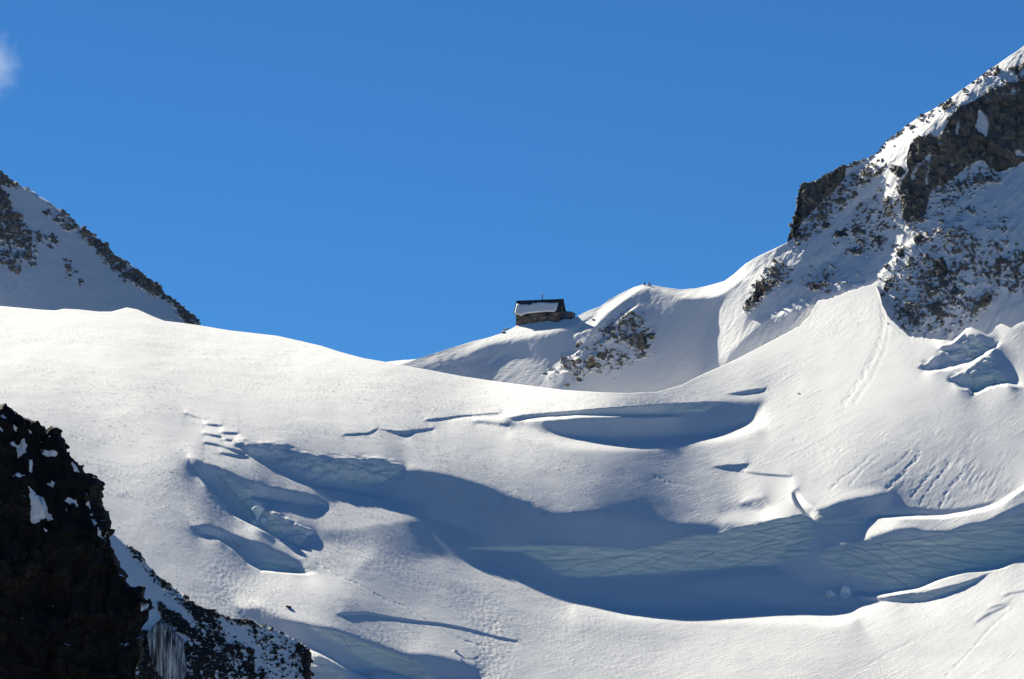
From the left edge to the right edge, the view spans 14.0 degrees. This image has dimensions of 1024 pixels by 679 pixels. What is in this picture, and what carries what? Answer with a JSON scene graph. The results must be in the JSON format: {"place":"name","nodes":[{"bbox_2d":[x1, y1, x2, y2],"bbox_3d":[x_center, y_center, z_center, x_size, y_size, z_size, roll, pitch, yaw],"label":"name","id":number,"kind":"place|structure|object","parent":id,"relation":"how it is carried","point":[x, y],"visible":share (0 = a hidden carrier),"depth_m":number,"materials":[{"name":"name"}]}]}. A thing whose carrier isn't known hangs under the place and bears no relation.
{"place":"outdoors","nodes":[
{"label":"outdoors","id":0,"kind":"place"},
{"bbox_2d":[0,403,153,678],"bbox_3d":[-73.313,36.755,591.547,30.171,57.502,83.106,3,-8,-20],"label":"rock cliff","id":1,"kind":"structure","parent":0,"point":[74,604],"depth_m":562.35,"materials":[{"name":"black stone"}]},
{"bbox_2d":[0,170,200,325],"bbox_3d":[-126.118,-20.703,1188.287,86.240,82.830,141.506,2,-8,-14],"label":"rocky peak","id":2,"kind":"structure","parent":0,"point":[52,257],"depth_m":1176.92,"materials":[{"name":"white snow"}]},
{"bbox_2d":[109,534,313,678],"bbox_3d":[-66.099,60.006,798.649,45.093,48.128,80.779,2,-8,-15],"label":"rock spur","id":3,"kind":"structure","parent":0,"point":[217,645],"depth_m":772.50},
{"bbox_2d":[147,620,186,678],"bbox_3d":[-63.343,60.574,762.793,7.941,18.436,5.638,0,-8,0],"label":"frozen waterfall","id":4,"kind":"structure","parent":3,"relation":"attached to","point":[166,645],"depth_m":761.75,"materials":[{"name":"ice"}]},
{"bbox_2d":[389,359,415,364],"bbox_3d":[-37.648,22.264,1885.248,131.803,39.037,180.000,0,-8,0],"label":"distant ridge","id":5,"kind":"structure","parent":0,"point":[400,362],"depth_m":1911.18,"materials":[{"name":"white snow"}]},
{"bbox_2d":[0,284,1023,678],"bbox_3d":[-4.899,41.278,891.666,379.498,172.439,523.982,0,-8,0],"label":"glacier","id":6,"kind":"object","parent":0,"point":[738,518],"visible":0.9,"depth_m":924.66,"materials":[{"name":"white snow"}]},
{"bbox_2d":[252,506,264,521],"bbox_3d":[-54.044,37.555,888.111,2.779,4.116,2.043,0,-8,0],"label":"serac","id":7,"kind":"object","parent":6,"relation":"on","point":[258,511],"visible":1,"depth_m":887.63,"materials":[{"name":"ice"}]},
{"bbox_2d":[260,517,268,524],"bbox_3d":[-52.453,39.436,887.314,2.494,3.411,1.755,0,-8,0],"label":"serac","id":8,"kind":"object","parent":6,"relation":"on","point":[263,520],"visible":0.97,"depth_m":886.79,"materials":[{"name":"white ice"}]},
{"bbox_2d":[825,590,835,595],"bbox_3d":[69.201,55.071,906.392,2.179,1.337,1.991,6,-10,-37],"label":"ice block","id":9,"kind":"object","parent":6,"relation":"on","point":[830,593],"depth_m":905.81,"materials":[{"name":"ice"}]},
{"bbox_2d":[840,586,851,596],"bbox_3d":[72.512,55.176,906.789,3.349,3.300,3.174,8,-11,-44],"label":"ice block","id":10,"kind":"object","parent":6,"relation":"on","point":[845,591],"depth_m":906.18,"materials":[{"name":"ice"}]},
{"bbox_2d":[0,0,1023,361],"label":"sky","id":11,"kind":"structure","parent":0,"point":[379,180],"materials":[{"name":"blue"}]},
{"bbox_2d":[400,243,785,392],"bbox_3d":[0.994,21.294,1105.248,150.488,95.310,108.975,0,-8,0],"label":"snow ridge","id":12,"kind":"structure","parent":0,"point":[643,338],"depth_m":1089.42,"materials":[{"name":"white snow"}]},
{"bbox_2d":[513,294,574,325],"bbox_3d":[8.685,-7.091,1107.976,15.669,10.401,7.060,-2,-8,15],"label":"mountain hut","id":13,"kind":"object","parent":12,"relation":"on","point":[532,311],"visible":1,"depth_m":1106.33,"materials":[{"name":"stone"}]},
{"bbox_2d":[742,46,1023,348],"bbox_3d":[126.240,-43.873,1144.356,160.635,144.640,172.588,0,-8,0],"label":"rocky mountain","id":14,"kind":"structure","parent":0,"point":[919,221],"depth_m":1104.50,"materials":[{"name":"white snow"}]}
]}

